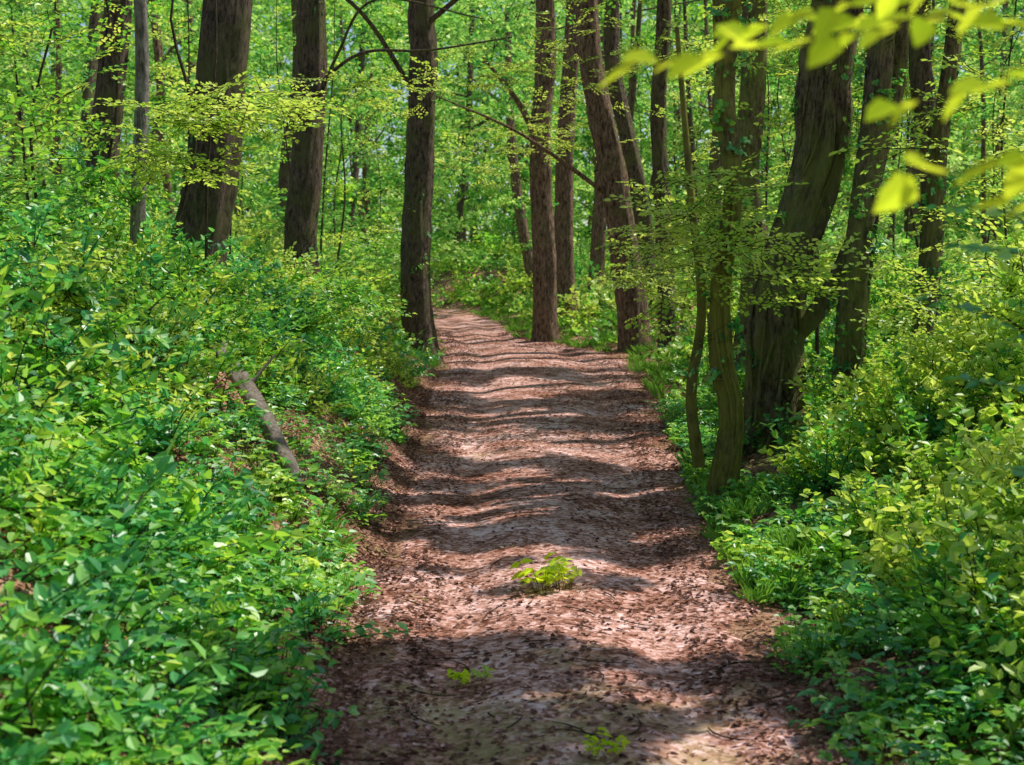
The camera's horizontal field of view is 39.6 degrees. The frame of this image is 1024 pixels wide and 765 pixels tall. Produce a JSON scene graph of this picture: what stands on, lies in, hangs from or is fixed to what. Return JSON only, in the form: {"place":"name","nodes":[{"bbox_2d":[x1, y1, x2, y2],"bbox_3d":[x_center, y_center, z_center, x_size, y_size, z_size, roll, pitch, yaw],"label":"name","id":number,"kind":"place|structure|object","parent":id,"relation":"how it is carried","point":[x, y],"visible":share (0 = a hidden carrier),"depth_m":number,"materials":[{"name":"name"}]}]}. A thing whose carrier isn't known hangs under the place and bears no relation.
{"place":"outdoors","nodes":[
{"label":"outdoors","id":0,"kind":"place"},
{"bbox_2d":[0,263,1023,764],"bbox_3d":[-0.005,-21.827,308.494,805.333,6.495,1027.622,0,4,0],"label":"forest ground","id":1,"kind":"structure","parent":0,"point":[406,533],"depth_m":9.25,"materials":[{"name":"brown soil"}]},
{"bbox_2d":[82,0,131,235],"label":"oak tree","id":2,"kind":"object","parent":1,"relation":"on","point":[105,88],"visible":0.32,"depth_m":18.64,"materials":[{"name":"brown plant"}]},
{"bbox_2d":[130,0,148,256],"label":"birch tree","id":3,"kind":"object","parent":1,"relation":"on","point":[138,209],"visible":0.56,"depth_m":12.81,"materials":[{"name":"grey plant"}]},
{"bbox_2d":[0,290,420,764],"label":"ground cover","id":4,"kind":"object","parent":1,"relation":"on","point":[198,595],"visible":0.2,"depth_m":6.59,"materials":[{"name":"green plant"}]},
{"bbox_2d":[174,0,252,288],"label":"oak tree","id":5,"kind":"object","parent":1,"relation":"on","point":[233,28],"visible":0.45,"depth_m":14.65,"materials":[{"name":"brown plant"}]},
{"bbox_2d":[0,141,444,764],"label":"undergrowth","id":6,"kind":"object","parent":1,"relation":"on","point":[116,719],"visible":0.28,"depth_m":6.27,"materials":[{"name":"green plant"}]},
{"bbox_2d":[7,188,437,360],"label":"undergrowth","id":7,"kind":"object","parent":1,"relation":"on","point":[252,239],"visible":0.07,"depth_m":25.88,"materials":[{"name":"green plant"}]},
{"bbox_2d":[210,344,304,492],"bbox_3d":[-1.775,0.298,10.451,0.340,1.137,1.962,-2,4,-28],"label":"fallen log","id":8,"kind":"object","parent":1,"relation":"on","point":[275,432],"visible":0.55,"depth_m":10.26,"materials":[{"name":"brown wood"}]},
{"bbox_2d":[0,0,628,341],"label":"understorey shrubs","id":9,"kind":"object","parent":1,"relation":"on","point":[62,155],"visible":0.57,"depth_m":16.13,"materials":[{"name":"green plant"}]},
{"bbox_2d":[214,318,444,595],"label":"grass","id":10,"kind":"structure","parent":1,"relation":"on","point":[332,516],"depth_m":9.52,"materials":[{"name":"green plant"}]},
{"bbox_2d":[86,30,643,197],"bbox_3d":[-0.635,-3.673,20.082,4.564,3.117,19.194,1,4,9],"label":"branch foliage","id":11,"kind":"object","parent":1,"relation":"on","point":[182,118],"visible":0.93,"depth_m":12.06,"materials":[{"name":"green plant"}]},
{"bbox_2d":[276,0,511,294],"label":"oak tree","id":12,"kind":"object","parent":1,"relation":"on","point":[299,219],"visible":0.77,"depth_m":20.64,"materials":[{"name":"brown plant"}]},
{"bbox_2d":[345,0,458,365],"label":"beech tree","id":13,"kind":"object","parent":1,"relation":"on","point":[417,272],"visible":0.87,"depth_m":23.65,"materials":[{"name":"brown plant"}]},
{"bbox_2d":[0,0,1023,386],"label":"understorey shrubs","id":14,"kind":"object","parent":1,"relation":"on","point":[674,230],"visible":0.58,"depth_m":11.72,"materials":[{"name":"green plant"}]},
{"bbox_2d":[0,0,1023,312],"bbox_3d":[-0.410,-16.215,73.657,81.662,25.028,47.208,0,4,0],"label":"distant foliage","id":15,"kind":"object","parent":1,"relation":"on","point":[440,218],"visible":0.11,"depth_m":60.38,"materials":[{"name":"green plant"}]},
{"bbox_2d":[0,0,1023,297],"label":"distant trees","id":16,"kind":"object","parent":1,"relation":"on","point":[596,218],"visible":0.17,"depth_m":44.03,"materials":[{"name":"brown plant"}]},
{"bbox_2d":[11,0,1021,384],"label":"saplings","id":17,"kind":"object","parent":1,"relation":"on","point":[181,208],"visible":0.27,"depth_m":18.90,"materials":[{"name":"plant"}]},
{"bbox_2d":[482,0,563,341],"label":"oak tree","id":18,"kind":"object","parent":1,"relation":"on","point":[545,320],"visible":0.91,"depth_m":29.63,"materials":[{"name":"brown plant"}]},
{"bbox_2d":[436,0,652,352],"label":"leaning beech tree","id":19,"kind":"object","parent":1,"relation":"on","point":[611,166],"visible":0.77,"depth_m":26.58,"materials":[{"name":"brown plant"}]},
{"bbox_2d":[554,0,578,321],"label":"oak tree","id":20,"kind":"object","parent":1,"relation":"on","point":[564,231],"visible":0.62,"depth_m":32.59,"materials":[{"name":"brown plant"}]},
{"bbox_2d":[431,276,824,404],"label":"grass","id":21,"kind":"structure","parent":1,"relation":"on","point":[659,375],"depth_m":28.33,"materials":[{"name":"green plant"}]},
{"bbox_2d":[603,0,657,314],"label":"beech tree","id":22,"kind":"object","parent":1,"relation":"on","point":[630,149],"visible":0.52,"depth_m":31.55,"materials":[{"name":"brown plant"}]},
{"bbox_2d":[650,0,676,351],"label":"beech tree","id":23,"kind":"object","parent":1,"relation":"on","point":[658,129],"visible":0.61,"depth_m":25.65,"materials":[{"name":"brown plant"}]},
{"bbox_2d":[370,0,984,24],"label":"tree canopy","id":24,"kind":"object","parent":1,"relation":"on","point":[608,12],"visible":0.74,"depth_m":30.00,"materials":[{"name":"green plant"}]},
{"bbox_2d":[362,222,1023,379],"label":"undergrowth","id":25,"kind":"object","parent":1,"relation":"on","point":[594,307],"visible":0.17,"depth_m":32.98,"materials":[{"name":"green plant"}]},
{"bbox_2d":[705,0,724,333],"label":"beech tree","id":26,"kind":"object","parent":1,"relation":"on","point":[715,164],"visible":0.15,"depth_m":21.72,"materials":[{"name":"brown plant"}]},
{"bbox_2d":[675,0,756,508],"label":"mossy tree","id":27,"kind":"object","parent":1,"relation":"on","point":[725,367],"visible":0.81,"depth_m":11.44,"materials":[{"name":"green plant"}]},
{"bbox_2d":[671,0,805,21],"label":"tree canopy","id":28,"kind":"object","parent":1,"relation":"on","point":[793,6],"visible":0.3,"depth_m":25.48,"materials":[{"name":"green plant"}]},
{"bbox_2d":[732,0,774,372],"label":"beech tree","id":29,"kind":"object","parent":1,"relation":"on","point":[753,91],"visible":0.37,"depth_m":18.68,"materials":[{"name":"brown plant"}]},
{"bbox_2d":[596,0,1023,219],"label":"hazel shrub","id":30,"kind":"object","parent":1,"relation":"on","point":[898,191],"visible":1,"depth_m":2.06,"materials":[{"name":"green plant"}]},
{"bbox_2d":[735,0,909,454],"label":"ivy covered tree","id":31,"kind":"object","parent":1,"relation":"on","point":[822,102],"visible":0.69,"depth_m":13.24,"materials":[{"name":"brown plant"}]},
{"bbox_2d":[645,321,1023,764],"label":"ground cover","id":32,"kind":"object","parent":1,"relation":"on","point":[917,720],"visible":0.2,"depth_m":6.47,"materials":[{"name":"green plant"}]},
{"bbox_2d":[663,385,1014,658],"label":"grass","id":33,"kind":"structure","parent":1,"relation":"on","point":[799,546],"depth_m":9.11,"materials":[{"name":"green plant"}]},
{"bbox_2d":[663,247,1023,762],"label":"undergrowth","id":34,"kind":"object","parent":1,"relation":"on","point":[937,614],"visible":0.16,"depth_m":8.73,"materials":[{"name":"green plant"}]},
{"bbox_2d":[825,0,908,414],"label":"ivy covered tree","id":35,"kind":"object","parent":1,"relation":"on","point":[850,351],"visible":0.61,"depth_m":12.84,"materials":[{"name":"brown plant"}]},
{"bbox_2d":[758,223,1023,748],"bbox_3d":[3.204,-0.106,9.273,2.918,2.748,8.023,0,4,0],"label":"undergrowth","id":36,"kind":"object","parent":1,"relation":"on","point":[985,511],"visible":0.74,"depth_m":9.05,"materials":[{"name":"green plant"}]},
{"bbox_2d":[902,0,961,331],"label":"beech tree","id":37,"kind":"object","parent":1,"relation":"on","point":[920,74],"visible":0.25,"depth_m":16.72,"materials":[{"name":"brown plant"}]},
{"bbox_2d":[911,0,966,371],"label":"beech tree","id":38,"kind":"object","parent":1,"relation":"on","point":[932,236],"visible":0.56,"depth_m":13.35,"materials":[{"name":"brown plant"}]},
{"bbox_2d":[911,203,1023,476],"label":"hazel shrub","id":39,"kind":"object","parent":1,"relation":"on","point":[1005,252],"visible":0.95,"depth_m":4.14,"materials":[{"name":"green plant"}]},
{"bbox_2d":[0,0,1023,258],"label":"sky","id":40,"kind":"structure","parent":0,"point":[347,46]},
{"bbox_2d":[351,309,820,764],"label":"dirt path","id":41,"kind":"structure","parent":0,"point":[476,492],"depth_m":8.75,"materials":[{"name":"brown soil"}]},
{"bbox_2d":[446,665,495,686],"bbox_3d":[-0.199,1.395,6.743,0.241,0.107,0.119,2,4,25],"label":"seedling","id":42,"kind":"object","parent":41,"relation":"on","point":[463,675],"visible":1,"depth_m":6.74,"materials":[{"name":"green plant"}]},
{"bbox_2d":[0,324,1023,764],"bbox_3d":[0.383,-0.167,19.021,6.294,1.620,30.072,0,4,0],"label":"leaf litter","id":43,"kind":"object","parent":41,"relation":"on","point":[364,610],"visible":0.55,"depth_m":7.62,"materials":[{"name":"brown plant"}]},
{"bbox_2d":[510,552,581,593],"bbox_3d":[0.216,1.164,8.655,0.384,0.239,0.545,2,4,29],"label":"seedling","id":44,"kind":"object","parent":41,"relation":"on","point":[558,570],"visible":0.99,"depth_m":8.60,"materials":[{"name":"green plant"}]},
{"bbox_2d":[581,727,629,760],"bbox_3d":[0.365,1.416,5.562,0.198,0.105,0.195,0,4,0],"label":"seedling","id":45,"kind":"object","parent":41,"relation":"on","point":[605,742],"visible":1,"depth_m":5.56,"materials":[{"name":"green plant"}]},
{"bbox_2d":[327,363,941,760],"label":"fallen twigs","id":46,"kind":"object","parent":41,"relation":"on","point":[581,731],"visible":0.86,"depth_m":7.38,"materials":[{"name":"brown wood"}]}
]}

